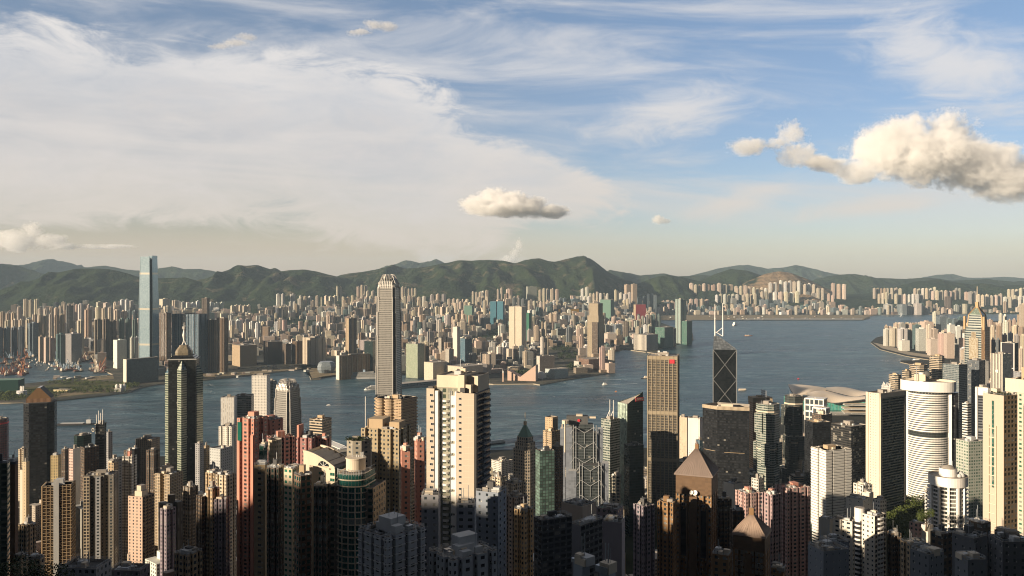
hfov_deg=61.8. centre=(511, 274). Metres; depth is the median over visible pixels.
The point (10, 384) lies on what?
warehouse
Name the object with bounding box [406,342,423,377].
commercial block
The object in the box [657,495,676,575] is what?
apartment tower
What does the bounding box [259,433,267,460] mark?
apartment tower
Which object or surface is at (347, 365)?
commercial block
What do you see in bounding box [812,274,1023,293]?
hills
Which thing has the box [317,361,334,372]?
concert hall
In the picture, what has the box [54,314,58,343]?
residential tower
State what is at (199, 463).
office tower
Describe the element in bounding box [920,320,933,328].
residential tower
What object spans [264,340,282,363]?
residential tower
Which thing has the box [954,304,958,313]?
residential tower
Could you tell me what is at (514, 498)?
apartment tower
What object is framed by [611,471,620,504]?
office tower
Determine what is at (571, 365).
park woodland
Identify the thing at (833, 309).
commercial block
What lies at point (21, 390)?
ventilation building
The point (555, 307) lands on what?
commercial block
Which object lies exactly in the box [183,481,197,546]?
apartment tower
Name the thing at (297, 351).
residential tower
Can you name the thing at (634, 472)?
office tower
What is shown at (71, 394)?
bare ground
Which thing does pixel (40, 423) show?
office tower
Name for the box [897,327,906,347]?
residential tower
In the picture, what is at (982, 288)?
hill range
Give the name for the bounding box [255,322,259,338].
residential tower
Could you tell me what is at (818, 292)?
residential tower
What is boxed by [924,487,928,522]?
apartment tower
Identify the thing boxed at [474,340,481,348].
residential tower
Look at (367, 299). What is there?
distant city
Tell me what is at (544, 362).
commercial block
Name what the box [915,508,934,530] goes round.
tree
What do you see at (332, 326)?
residential tower
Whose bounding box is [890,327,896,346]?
residential tower
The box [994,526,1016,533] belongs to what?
apartment tower
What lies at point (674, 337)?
residential tower
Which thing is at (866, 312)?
residential tower
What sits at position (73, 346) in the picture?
commercial block
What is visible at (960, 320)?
commercial block
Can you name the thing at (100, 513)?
apartment tower
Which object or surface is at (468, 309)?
wrapped block
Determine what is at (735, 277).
hill range
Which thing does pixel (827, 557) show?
apartment tower
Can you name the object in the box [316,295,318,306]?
residential tower
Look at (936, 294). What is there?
residential tower
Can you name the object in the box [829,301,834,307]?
commercial block
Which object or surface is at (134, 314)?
commercial block
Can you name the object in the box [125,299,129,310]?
commercial block
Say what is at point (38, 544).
street block
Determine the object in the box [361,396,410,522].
apartment tower
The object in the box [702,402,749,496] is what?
office tower
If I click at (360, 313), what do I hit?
residential tower
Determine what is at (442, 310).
residential tower
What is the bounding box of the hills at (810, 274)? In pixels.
[691,265,838,280]
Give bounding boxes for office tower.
[0,414,8,459]
[23,386,57,503]
[61,446,68,480]
[74,432,91,446]
[80,443,98,500]
[92,411,106,468]
[106,429,112,468]
[130,445,139,484]
[136,434,159,483]
[195,441,203,493]
[210,445,232,471]
[219,423,236,495]
[221,394,236,424]
[236,393,253,417]
[252,373,269,415]
[270,379,276,414]
[274,378,301,436]
[309,415,331,446]
[491,456,512,479]
[513,421,536,552]
[536,446,554,515]
[543,427,559,448]
[545,415,557,429]
[552,442,562,512]
[601,400,619,502]
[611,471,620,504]
[618,392,643,505]
[624,441,643,536]
[647,351,678,527]
[679,414,689,458]
[688,415,702,455]
[695,437,702,451]
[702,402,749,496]
[748,389,772,467]
[753,400,781,490]
[781,391,803,482]
[804,396,827,419]
[804,419,829,509]
[812,406,829,412]
[812,410,831,443]
[831,420,865,492]
[866,382,905,511]
[889,373,900,389]
[902,369,911,377]
[909,362,927,377]
[929,354,943,378]
[943,360,966,437]
[956,436,982,520]
[967,358,985,435]
[991,352,1011,392]
[1001,341,1018,376]
[1013,369,1021,377]
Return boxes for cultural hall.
[507,364,537,380]
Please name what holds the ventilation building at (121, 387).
on the grass field
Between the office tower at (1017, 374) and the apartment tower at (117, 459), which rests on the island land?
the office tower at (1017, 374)
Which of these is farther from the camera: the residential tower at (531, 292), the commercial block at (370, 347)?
the residential tower at (531, 292)
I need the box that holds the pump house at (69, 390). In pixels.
[53,389,71,391]
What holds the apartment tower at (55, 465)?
on the hillside
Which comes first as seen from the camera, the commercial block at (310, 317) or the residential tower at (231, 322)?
the residential tower at (231, 322)
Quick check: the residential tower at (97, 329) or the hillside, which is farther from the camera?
the residential tower at (97, 329)
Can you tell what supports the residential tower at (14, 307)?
on the rising ground at (855, 301)
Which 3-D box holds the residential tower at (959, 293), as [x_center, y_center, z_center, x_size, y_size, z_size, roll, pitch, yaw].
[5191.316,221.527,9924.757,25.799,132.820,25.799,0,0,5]
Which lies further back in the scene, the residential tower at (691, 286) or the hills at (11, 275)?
the hills at (11, 275)
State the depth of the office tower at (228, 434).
1385.06 m
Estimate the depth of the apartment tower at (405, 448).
502.35 m
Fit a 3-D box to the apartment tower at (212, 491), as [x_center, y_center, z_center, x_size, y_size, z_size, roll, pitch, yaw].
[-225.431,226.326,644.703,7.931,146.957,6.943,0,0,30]
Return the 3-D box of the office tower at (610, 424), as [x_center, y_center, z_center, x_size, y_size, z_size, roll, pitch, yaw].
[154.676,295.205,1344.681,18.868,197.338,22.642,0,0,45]
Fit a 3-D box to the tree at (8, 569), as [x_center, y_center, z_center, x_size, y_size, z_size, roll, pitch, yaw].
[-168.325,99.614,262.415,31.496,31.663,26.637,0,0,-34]
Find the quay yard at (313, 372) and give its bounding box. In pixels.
[203,365,335,379]
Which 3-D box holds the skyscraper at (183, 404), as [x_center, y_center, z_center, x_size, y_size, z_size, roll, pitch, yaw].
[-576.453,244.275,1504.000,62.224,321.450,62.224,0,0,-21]
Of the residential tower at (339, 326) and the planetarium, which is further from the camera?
the residential tower at (339, 326)
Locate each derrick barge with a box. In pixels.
[4,367,15,375]
[17,365,25,375]
[59,360,70,371]
[72,364,83,371]
[93,365,105,372]
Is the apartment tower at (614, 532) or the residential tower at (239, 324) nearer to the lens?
the apartment tower at (614, 532)
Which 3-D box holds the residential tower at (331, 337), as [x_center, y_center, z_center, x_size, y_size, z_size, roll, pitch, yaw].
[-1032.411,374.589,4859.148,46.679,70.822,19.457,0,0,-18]
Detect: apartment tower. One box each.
[0,453,9,575]
[7,451,17,575]
[14,544,27,575]
[18,446,27,500]
[18,514,35,572]
[20,468,21,523]
[22,458,28,522]
[28,547,44,575]
[41,477,75,575]
[51,452,60,481]
[58,548,110,575]
[69,444,79,504]
[83,469,117,568]
[108,454,121,563]
[108,459,117,470]
[111,561,149,575]
[122,450,136,561]
[128,484,153,562]
[146,447,159,525]
[154,467,183,556]
[160,503,175,575]
[174,539,201,575]
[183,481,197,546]
[196,485,206,575]
[204,442,209,492]
[205,463,222,492]
[206,480,219,575]
[214,494,229,575]
[216,470,235,575]
[237,411,267,575]
[254,460,269,575]
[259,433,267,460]
[266,411,282,434]
[267,428,294,465]
[267,453,284,575]
[268,438,281,464]
[284,463,300,575]
[294,464,311,575]
[295,424,320,463]
[303,444,345,575]
[314,470,330,575]
[318,433,330,446]
[331,445,385,575]
[345,436,372,467]
[357,506,425,575]
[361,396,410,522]
[374,393,417,522]
[400,442,412,522]
[414,432,425,525]
[421,481,439,575]
[427,359,490,546]
[429,530,496,575]
[457,485,475,531]
[476,474,505,575]
[492,471,506,485]
[502,474,525,494]
[506,490,527,575]
[514,497,532,575]
[534,510,571,575]
[561,494,596,522]
[572,504,602,575]
[597,496,622,520]
[603,514,624,575]
[633,496,654,575]
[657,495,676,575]
[674,441,719,575]
[679,456,686,465]
[712,539,731,575]
[718,490,731,549]
[723,477,742,508]
[730,501,744,575]
[732,497,771,575]
[735,485,760,519]
[752,473,763,491]
[761,488,781,575]
[771,552,785,575]
[775,481,809,575]
[808,530,848,575]
[811,444,851,542]
[819,515,834,536]
[819,533,848,548]
[833,507,854,575]
[846,487,869,516]
[853,477,871,494]
[854,502,885,575]
[862,489,873,509]
[873,495,885,512]
[888,528,900,575]
[900,529,929,575]
[909,511,924,539]
[910,543,943,575]
[921,520,932,543]
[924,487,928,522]
[927,461,968,531]
[930,522,951,575]
[952,524,987,575]
[955,550,986,575]
[962,401,970,437]
[969,505,990,534]
[975,384,989,440]
[983,388,1016,533]
[988,529,1023,575]
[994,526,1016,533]
[1005,367,1023,535]
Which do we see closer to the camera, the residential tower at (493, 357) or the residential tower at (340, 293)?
the residential tower at (493, 357)
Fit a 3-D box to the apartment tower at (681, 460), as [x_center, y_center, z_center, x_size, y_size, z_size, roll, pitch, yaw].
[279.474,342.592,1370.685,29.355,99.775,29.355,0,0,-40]
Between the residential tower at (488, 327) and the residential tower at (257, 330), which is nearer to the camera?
the residential tower at (257, 330)
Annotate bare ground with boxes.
[55,385,132,396]
[82,375,113,380]
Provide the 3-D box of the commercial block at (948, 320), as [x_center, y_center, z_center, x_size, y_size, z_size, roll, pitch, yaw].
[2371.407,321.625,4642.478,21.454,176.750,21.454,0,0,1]
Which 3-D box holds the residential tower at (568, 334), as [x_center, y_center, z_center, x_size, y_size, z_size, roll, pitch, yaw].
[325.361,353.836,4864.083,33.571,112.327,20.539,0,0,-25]
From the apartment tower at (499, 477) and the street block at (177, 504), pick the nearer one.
the street block at (177, 504)
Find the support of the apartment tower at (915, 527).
on the hillside
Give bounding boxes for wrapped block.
[464,305,473,321]
[490,301,496,323]
[497,301,504,323]
[526,313,531,340]
[600,299,613,320]
[634,304,645,319]
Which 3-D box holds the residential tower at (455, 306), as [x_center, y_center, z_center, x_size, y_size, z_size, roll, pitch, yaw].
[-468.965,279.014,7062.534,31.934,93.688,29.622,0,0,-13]
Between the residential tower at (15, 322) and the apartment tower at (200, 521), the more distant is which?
the residential tower at (15, 322)
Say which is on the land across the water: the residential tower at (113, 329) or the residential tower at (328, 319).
the residential tower at (113, 329)
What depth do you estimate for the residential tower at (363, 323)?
5849.98 m
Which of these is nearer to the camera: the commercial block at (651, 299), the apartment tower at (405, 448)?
the apartment tower at (405, 448)
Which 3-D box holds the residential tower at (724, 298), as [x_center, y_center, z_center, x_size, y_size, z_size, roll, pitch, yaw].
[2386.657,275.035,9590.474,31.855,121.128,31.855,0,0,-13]
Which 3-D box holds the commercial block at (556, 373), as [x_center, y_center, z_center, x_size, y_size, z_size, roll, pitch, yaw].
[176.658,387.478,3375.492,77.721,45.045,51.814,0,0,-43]
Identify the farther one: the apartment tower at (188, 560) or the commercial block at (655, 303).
the commercial block at (655, 303)
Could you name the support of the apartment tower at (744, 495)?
on the hillside
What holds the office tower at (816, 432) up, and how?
on the hillside
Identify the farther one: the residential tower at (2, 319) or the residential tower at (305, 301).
the residential tower at (305, 301)
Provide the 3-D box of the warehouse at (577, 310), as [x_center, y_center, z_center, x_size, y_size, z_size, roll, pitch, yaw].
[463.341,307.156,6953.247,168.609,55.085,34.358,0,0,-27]
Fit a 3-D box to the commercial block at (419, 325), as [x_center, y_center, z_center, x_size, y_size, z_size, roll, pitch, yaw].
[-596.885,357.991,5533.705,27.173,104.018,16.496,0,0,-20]
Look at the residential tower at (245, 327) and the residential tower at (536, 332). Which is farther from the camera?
the residential tower at (245, 327)
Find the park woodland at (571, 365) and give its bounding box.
[231,319,577,373]
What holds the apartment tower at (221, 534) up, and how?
on the hillside
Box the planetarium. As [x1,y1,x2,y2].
[538,371,549,378]
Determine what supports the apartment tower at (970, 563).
on the hillside
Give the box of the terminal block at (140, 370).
[123,357,157,383]
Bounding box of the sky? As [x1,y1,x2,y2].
[0,0,1023,278]
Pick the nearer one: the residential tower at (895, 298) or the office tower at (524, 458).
the office tower at (524, 458)
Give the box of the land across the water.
[0,314,945,403]
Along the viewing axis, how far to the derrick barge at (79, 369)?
3620.16 m
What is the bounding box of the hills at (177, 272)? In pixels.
[79,266,215,279]
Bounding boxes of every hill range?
[0,269,203,304]
[190,265,355,301]
[337,256,674,303]
[637,275,745,306]
[701,269,760,288]
[863,280,1023,299]
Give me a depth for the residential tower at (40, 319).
4792.22 m
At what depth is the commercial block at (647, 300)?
8455.79 m
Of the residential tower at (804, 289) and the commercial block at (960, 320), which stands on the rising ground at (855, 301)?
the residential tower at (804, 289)
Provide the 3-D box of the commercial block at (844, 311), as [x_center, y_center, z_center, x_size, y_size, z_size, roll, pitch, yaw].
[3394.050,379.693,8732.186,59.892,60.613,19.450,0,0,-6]
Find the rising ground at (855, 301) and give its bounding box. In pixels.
[0,294,1018,336]
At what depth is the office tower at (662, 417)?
1295.59 m
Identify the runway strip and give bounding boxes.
[736,318,862,319]
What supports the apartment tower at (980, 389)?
on the hillside
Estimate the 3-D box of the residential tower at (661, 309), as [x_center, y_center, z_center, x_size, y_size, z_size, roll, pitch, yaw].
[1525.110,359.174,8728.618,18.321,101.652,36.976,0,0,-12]
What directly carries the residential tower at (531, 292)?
on the rising ground at (855, 301)
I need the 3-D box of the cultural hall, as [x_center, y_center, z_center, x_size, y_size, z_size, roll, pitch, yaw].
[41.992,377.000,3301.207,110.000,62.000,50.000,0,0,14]
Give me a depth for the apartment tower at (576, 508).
475.93 m
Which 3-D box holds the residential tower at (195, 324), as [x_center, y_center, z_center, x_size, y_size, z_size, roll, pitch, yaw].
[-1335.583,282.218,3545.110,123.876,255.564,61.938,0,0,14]
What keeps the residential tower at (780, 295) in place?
on the rising ground at (855, 301)
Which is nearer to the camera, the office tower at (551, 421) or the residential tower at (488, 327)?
the office tower at (551, 421)
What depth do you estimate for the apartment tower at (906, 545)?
486.19 m
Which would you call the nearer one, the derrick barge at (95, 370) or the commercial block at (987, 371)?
the commercial block at (987, 371)
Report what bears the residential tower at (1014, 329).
on the island land
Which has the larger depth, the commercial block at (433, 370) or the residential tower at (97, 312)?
the residential tower at (97, 312)
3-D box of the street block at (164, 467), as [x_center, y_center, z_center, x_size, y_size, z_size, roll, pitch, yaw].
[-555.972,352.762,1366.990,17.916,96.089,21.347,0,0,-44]
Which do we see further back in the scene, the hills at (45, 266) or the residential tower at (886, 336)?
the hills at (45, 266)
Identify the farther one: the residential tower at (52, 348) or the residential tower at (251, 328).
the residential tower at (251, 328)
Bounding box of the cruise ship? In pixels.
[351,369,375,378]
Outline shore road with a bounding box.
[874,343,928,357]
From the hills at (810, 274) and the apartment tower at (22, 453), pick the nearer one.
the apartment tower at (22, 453)
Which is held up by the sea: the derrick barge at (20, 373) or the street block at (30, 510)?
the derrick barge at (20, 373)
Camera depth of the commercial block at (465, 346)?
3662.11 m
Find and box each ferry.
[364,385,375,389]
[490,439,504,444]
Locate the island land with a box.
[9,320,1016,466]
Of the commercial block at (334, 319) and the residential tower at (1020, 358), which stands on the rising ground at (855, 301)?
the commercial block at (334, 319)
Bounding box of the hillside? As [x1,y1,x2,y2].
[625,503,924,575]
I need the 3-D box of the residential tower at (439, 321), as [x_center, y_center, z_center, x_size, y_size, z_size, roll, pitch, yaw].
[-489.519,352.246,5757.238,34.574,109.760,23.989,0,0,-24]
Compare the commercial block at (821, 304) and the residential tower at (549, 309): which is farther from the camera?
the commercial block at (821, 304)
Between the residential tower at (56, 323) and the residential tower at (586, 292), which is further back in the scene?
the residential tower at (586, 292)
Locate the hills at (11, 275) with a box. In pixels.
[0,264,43,289]
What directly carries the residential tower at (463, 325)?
on the rising ground at (855, 301)
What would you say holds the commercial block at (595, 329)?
on the land across the water
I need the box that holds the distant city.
[3,282,1023,390]
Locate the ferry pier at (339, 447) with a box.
[332,441,346,452]
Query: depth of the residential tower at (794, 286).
9918.69 m
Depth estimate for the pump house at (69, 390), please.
2969.24 m
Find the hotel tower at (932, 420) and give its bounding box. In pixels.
[900,366,958,500]
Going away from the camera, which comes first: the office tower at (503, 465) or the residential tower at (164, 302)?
the office tower at (503, 465)
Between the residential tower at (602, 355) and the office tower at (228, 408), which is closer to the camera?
the office tower at (228, 408)
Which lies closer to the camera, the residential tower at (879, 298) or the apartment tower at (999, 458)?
the apartment tower at (999, 458)
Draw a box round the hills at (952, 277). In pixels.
[922,274,1023,281]
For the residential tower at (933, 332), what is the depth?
4372.68 m
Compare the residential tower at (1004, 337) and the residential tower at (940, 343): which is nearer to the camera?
the residential tower at (1004, 337)
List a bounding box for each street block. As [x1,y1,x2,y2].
[18,501,31,524]
[30,499,40,540]
[36,540,40,553]
[76,501,82,557]
[145,550,159,575]
[158,494,182,551]
[160,465,167,470]
[490,467,496,479]
[644,476,646,490]
[655,553,656,575]
[749,464,755,472]
[749,471,755,486]
[790,471,803,483]
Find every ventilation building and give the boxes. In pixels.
[16,386,26,394]
[112,384,125,391]
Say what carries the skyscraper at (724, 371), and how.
on the hillside
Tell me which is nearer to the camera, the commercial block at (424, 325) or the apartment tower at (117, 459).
the apartment tower at (117, 459)
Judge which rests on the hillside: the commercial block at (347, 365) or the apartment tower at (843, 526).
the apartment tower at (843, 526)
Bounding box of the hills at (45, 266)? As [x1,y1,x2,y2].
[19,259,82,273]
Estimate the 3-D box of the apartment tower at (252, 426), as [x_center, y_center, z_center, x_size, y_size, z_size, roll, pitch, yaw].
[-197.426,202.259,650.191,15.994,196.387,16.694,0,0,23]
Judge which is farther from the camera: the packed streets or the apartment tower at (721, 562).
the packed streets
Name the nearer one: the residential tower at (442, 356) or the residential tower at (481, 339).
the residential tower at (442, 356)
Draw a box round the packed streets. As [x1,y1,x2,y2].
[19,433,811,575]
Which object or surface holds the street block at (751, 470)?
on the hillside
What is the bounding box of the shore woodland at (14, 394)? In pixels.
[0,356,139,400]
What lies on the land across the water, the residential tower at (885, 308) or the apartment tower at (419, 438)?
the residential tower at (885, 308)
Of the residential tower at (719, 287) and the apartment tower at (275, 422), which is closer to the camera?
the apartment tower at (275, 422)
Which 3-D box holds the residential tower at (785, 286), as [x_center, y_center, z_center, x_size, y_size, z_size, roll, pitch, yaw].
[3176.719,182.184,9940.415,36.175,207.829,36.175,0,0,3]
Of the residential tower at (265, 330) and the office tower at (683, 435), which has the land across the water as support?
the residential tower at (265, 330)
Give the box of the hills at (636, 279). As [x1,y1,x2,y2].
[608,270,709,283]
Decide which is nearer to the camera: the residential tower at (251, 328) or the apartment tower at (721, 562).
the apartment tower at (721, 562)
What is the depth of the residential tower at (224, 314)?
6523.03 m
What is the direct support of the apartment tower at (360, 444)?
on the hillside
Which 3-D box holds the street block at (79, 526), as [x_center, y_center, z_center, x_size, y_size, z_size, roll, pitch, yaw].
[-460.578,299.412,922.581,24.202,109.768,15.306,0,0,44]
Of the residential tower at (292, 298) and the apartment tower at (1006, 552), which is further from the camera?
the residential tower at (292, 298)
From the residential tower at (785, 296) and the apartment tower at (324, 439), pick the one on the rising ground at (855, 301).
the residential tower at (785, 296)
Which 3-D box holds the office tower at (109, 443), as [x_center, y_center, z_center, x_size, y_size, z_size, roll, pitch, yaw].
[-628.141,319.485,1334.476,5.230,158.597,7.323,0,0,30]
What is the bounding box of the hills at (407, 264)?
[382,259,443,267]
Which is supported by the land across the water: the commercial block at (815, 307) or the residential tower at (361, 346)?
the residential tower at (361, 346)
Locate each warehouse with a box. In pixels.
[0,378,24,392]
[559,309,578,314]
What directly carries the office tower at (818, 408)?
on the island land
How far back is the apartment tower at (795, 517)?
663.90 m
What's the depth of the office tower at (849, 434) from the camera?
1210.27 m
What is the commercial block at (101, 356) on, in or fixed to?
on the land across the water
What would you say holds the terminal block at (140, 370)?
on the grass field
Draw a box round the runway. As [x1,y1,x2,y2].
[661,315,872,319]
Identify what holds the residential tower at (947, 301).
on the rising ground at (855, 301)
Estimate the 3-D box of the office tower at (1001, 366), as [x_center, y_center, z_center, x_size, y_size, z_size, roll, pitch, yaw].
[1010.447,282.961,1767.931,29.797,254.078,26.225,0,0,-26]
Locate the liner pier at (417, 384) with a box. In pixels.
[402,379,436,388]
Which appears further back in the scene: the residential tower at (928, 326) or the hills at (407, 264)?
the hills at (407, 264)
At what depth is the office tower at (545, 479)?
903.29 m
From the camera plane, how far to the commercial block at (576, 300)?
7567.30 m
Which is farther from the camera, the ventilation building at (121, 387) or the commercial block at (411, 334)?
the commercial block at (411, 334)
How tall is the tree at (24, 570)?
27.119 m
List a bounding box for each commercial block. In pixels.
[28,322,38,356]
[54,302,58,314]
[56,333,64,362]
[65,332,81,363]
[66,305,72,333]
[96,301,102,316]
[97,351,105,366]
[103,302,110,317]
[120,299,124,312]
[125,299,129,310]
[127,309,131,334]
[130,300,133,310]
[133,310,136,319]
[210,312,214,318]
[232,343,256,366]
[266,320,272,328]
[278,318,283,329]
[287,335,292,341]
[306,316,315,319]
[311,300,314,308]
[332,316,336,323]
[334,350,340,355]
[335,315,340,323]
[336,353,369,379]
[343,309,347,321]
[356,301,362,307]
[364,309,369,317]
[364,340,375,372]
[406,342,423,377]
[408,332,417,337]
[413,319,416,331]
[418,322,421,334]
[423,301,428,307]
[423,320,425,331]
[424,360,446,379]
[438,337,452,351]
[441,335,446,351]
[445,348,453,364]
[446,363,482,372]
[450,359,456,364]
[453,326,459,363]
[460,337,471,363]
[468,331,476,336]
[489,342,496,351]
[491,324,496,328]
[491,368,503,372]
[512,344,517,364]
[519,345,523,364]
[529,349,536,356]
[531,342,538,348]
[536,307,541,319]
[537,355,554,371]
[545,367,567,378]
[553,305,557,311]
[553,340,561,344]
[556,327,565,337]
[558,319,567,326]
[570,298,579,302]
[571,315,575,327]
[574,367,587,372]
[578,348,585,355]
[579,303,607,357]
[579,357,607,370]
[583,364,592,371]
[605,362,614,372]
[613,324,621,333]
[613,345,618,350]
[634,333,657,350]
[637,297,641,303]
[646,293,648,308]
[650,293,652,311]
[654,295,656,315]
[655,326,672,348]
[682,320,691,344]
[688,303,691,311]
[716,310,724,314]
[730,298,736,304]
[746,306,752,313]
[812,303,818,311]
[816,302,823,307]
[820,309,825,314]
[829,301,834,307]
[830,307,838,314]
[841,309,847,314]
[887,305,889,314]
[912,324,920,348]
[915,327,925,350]
[926,301,931,306]
[936,315,947,331]
[941,307,945,313]
[946,318,951,328]
[952,318,957,325]
[955,343,958,355]
[957,316,962,325]
[986,361,988,385]
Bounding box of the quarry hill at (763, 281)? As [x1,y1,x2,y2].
[742,271,835,301]
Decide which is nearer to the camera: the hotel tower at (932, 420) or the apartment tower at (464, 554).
the apartment tower at (464, 554)
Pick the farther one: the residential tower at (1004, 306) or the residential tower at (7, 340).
the residential tower at (1004, 306)
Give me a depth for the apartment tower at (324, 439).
633.95 m
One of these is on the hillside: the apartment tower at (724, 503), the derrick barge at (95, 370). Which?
the apartment tower at (724, 503)
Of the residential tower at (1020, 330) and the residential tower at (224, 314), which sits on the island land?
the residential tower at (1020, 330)
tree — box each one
[0,555,74,575]
[0,564,18,575]
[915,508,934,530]
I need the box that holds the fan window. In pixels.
[318,461,328,466]
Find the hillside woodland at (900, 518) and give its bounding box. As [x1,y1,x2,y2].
[810,494,924,539]
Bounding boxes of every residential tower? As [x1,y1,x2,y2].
[0,311,4,337]
[0,327,2,357]
[4,327,9,357]
[5,320,10,348]
[6,312,9,320]
[11,304,17,310]
[11,326,16,355]
[12,319,17,347]
[17,306,21,326]
[18,326,23,356]
[19,319,24,347]
[23,299,27,319]
[25,319,31,347]
[29,299,33,317]
[32,313,36,322]
[34,299,38,314]
[38,314,42,335]
[38,335,43,361]
[43,315,47,336]
[44,337,49,362]
[49,313,53,337]
[50,336,54,360]
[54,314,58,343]
[60,314,64,333]
[77,319,83,354]
[78,303,84,319]
[84,308,91,338]
[94,319,101,358]
[95,306,100,319]
[97,339,105,352]
[102,307,106,318]
[102,318,109,357]
[108,307,112,320]
[110,320,116,358]
[113,339,126,368]
[114,309,119,329]
[119,318,123,338]
[121,310,126,330]
[125,318,130,357]
[130,337,133,358]
[132,319,137,356]
[135,336,137,357]
[159,298,169,307]
[159,311,170,364]
[163,306,171,314]
[172,300,177,307]
[172,313,206,372]
[202,297,209,319]
[207,319,216,371]
[217,317,227,372]
[220,312,227,317]
[229,320,234,329]
[230,325,233,340]
[236,319,241,331]
[243,322,247,339]
[249,321,253,337]
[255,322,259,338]
[256,315,266,322]
[257,304,260,312]
[262,326,269,344]
[264,336,274,340]
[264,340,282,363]
[276,293,279,304]
[276,308,281,318]
[281,294,284,304]
[282,320,286,331]
[283,343,290,363]
[290,294,295,304]
[292,340,302,363]
[294,303,297,315]
[296,334,302,340]
[298,321,302,330]
[303,336,325,364]
[304,296,306,307]
[305,322,307,334]
[311,325,315,335]
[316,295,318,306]
[316,325,323,336]
[317,307,323,317]
[326,315,332,329]
[326,334,334,345]
[328,323,335,331]
[336,286,338,300]
[336,323,342,332]
[339,286,341,300]
[346,317,356,354]
[348,305,353,315]
[357,321,360,334]
[358,309,362,317]
[358,332,364,347]
[360,340,367,353]
[361,320,366,331]
[365,324,369,336]
[404,313,409,321]
[417,299,421,306]
[418,307,422,316]
[420,315,424,321]
[424,344,428,361]
[427,331,433,346]
[435,353,439,360]
[437,319,441,331]
[440,306,444,315]
[440,351,444,360]
[442,294,445,301]
[444,314,450,325]
[444,342,451,350]
[447,298,450,306]
[453,303,456,312]
[457,321,467,333]
[459,301,462,313]
[468,315,472,324]
[469,353,475,363]
[472,291,474,303]
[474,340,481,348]
[476,327,481,335]
[476,337,485,340]
[478,363,486,372]
[480,317,489,328]
[482,341,489,351]
[483,300,485,314]
[483,354,490,373]
[486,324,490,331]
[488,351,495,366]
[496,346,501,353]
[496,353,502,359]
[497,289,499,299]
[498,324,505,335]
[501,333,506,342]
[503,298,510,305]
[506,289,512,298]
[506,348,511,358]
[509,306,525,350]
[526,286,536,300]
[527,329,532,341]
[534,325,538,341]
[539,289,541,300]
[540,336,543,355]
[541,328,544,341]
[542,288,545,300]
[545,336,548,354]
[547,306,552,314]
[549,313,551,324]
[550,288,553,301]
[555,289,558,299]
[566,327,571,341]
[576,328,580,339]
[579,334,583,347]
[585,287,588,299]
[591,353,598,356]
[599,346,605,369]
[604,324,609,332]
[604,332,615,344]
[608,348,614,362]
[614,290,616,301]
[614,339,619,347]
[616,334,622,344]
[623,320,628,336]
[624,284,630,297]
[625,336,629,343]
[631,283,636,308]
[634,320,639,332]
[651,314,654,329]
[657,314,660,326]
[660,305,662,314]
[673,328,675,346]
[675,298,685,343]
[689,283,693,290]
[694,284,696,294]
[694,310,699,314]
[705,299,708,306]
[717,283,721,292]
[723,284,726,292]
[723,294,726,303]
[739,286,742,295]
[744,285,746,299]
[754,293,756,304]
[773,292,776,299]
[778,291,782,302]
[779,280,782,291]
[784,281,786,291]
[784,292,787,302]
[788,281,791,291]
[789,292,793,302]
[793,281,795,293]
[795,291,798,302]
[797,281,800,294]
[803,284,806,294]
[807,283,810,292]
[816,288,819,298]
[821,288,823,299]
[831,283,834,298]
[836,284,840,298]
[842,284,845,298]
[863,310,869,314]
[869,308,876,314]
[873,288,875,298]
[878,294,880,303]
[883,304,893,314]
[883,328,890,345]
[885,292,887,303]
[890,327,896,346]
[894,294,897,303]
[897,304,907,314]
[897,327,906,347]
[898,294,901,302]
[898,339,909,350]
[903,294,905,303]
[907,328,911,347]
[911,294,914,303]
[913,303,922,314]
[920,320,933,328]
[925,288,927,298]
[926,324,931,352]
[927,338,937,354]
[929,328,938,338]
[931,291,934,299]
[932,312,936,325]
[935,290,938,299]
[938,332,943,354]
[944,296,951,308]
[944,332,954,358]
[947,323,954,333]
[953,290,955,299]
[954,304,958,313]
[955,325,961,343]
[958,288,960,298]
[959,337,964,357]
[989,325,994,356]
[991,337,994,352]
[994,295,997,305]
[996,324,1001,351]
[996,338,999,352]
[998,293,1001,304]
[1002,333,1006,341]
[1003,301,1006,312]
[1003,320,1008,341]
[1008,297,1011,307]
[1008,331,1012,340]
[1012,325,1016,341]
[1013,295,1016,306]
[1014,334,1019,347]
[1017,296,1021,306]
[1017,314,1018,333]
[1018,326,1023,335]
[1019,303,1023,326]
[1019,346,1022,370]
[1020,334,1023,366]
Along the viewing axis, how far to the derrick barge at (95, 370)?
3567.22 m
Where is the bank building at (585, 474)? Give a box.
[560,414,608,505]
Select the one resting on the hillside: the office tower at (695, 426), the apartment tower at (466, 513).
the apartment tower at (466, 513)
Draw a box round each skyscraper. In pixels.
[139,256,165,374]
[165,326,202,485]
[376,274,401,396]
[713,303,736,402]
[963,289,989,379]
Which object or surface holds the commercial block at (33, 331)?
on the land across the water
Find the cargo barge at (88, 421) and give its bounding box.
[57,419,94,425]
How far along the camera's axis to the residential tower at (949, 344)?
4163.85 m
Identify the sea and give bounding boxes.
[0,314,1016,456]
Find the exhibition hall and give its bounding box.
[784,384,865,414]
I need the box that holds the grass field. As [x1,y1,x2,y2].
[1,381,135,399]

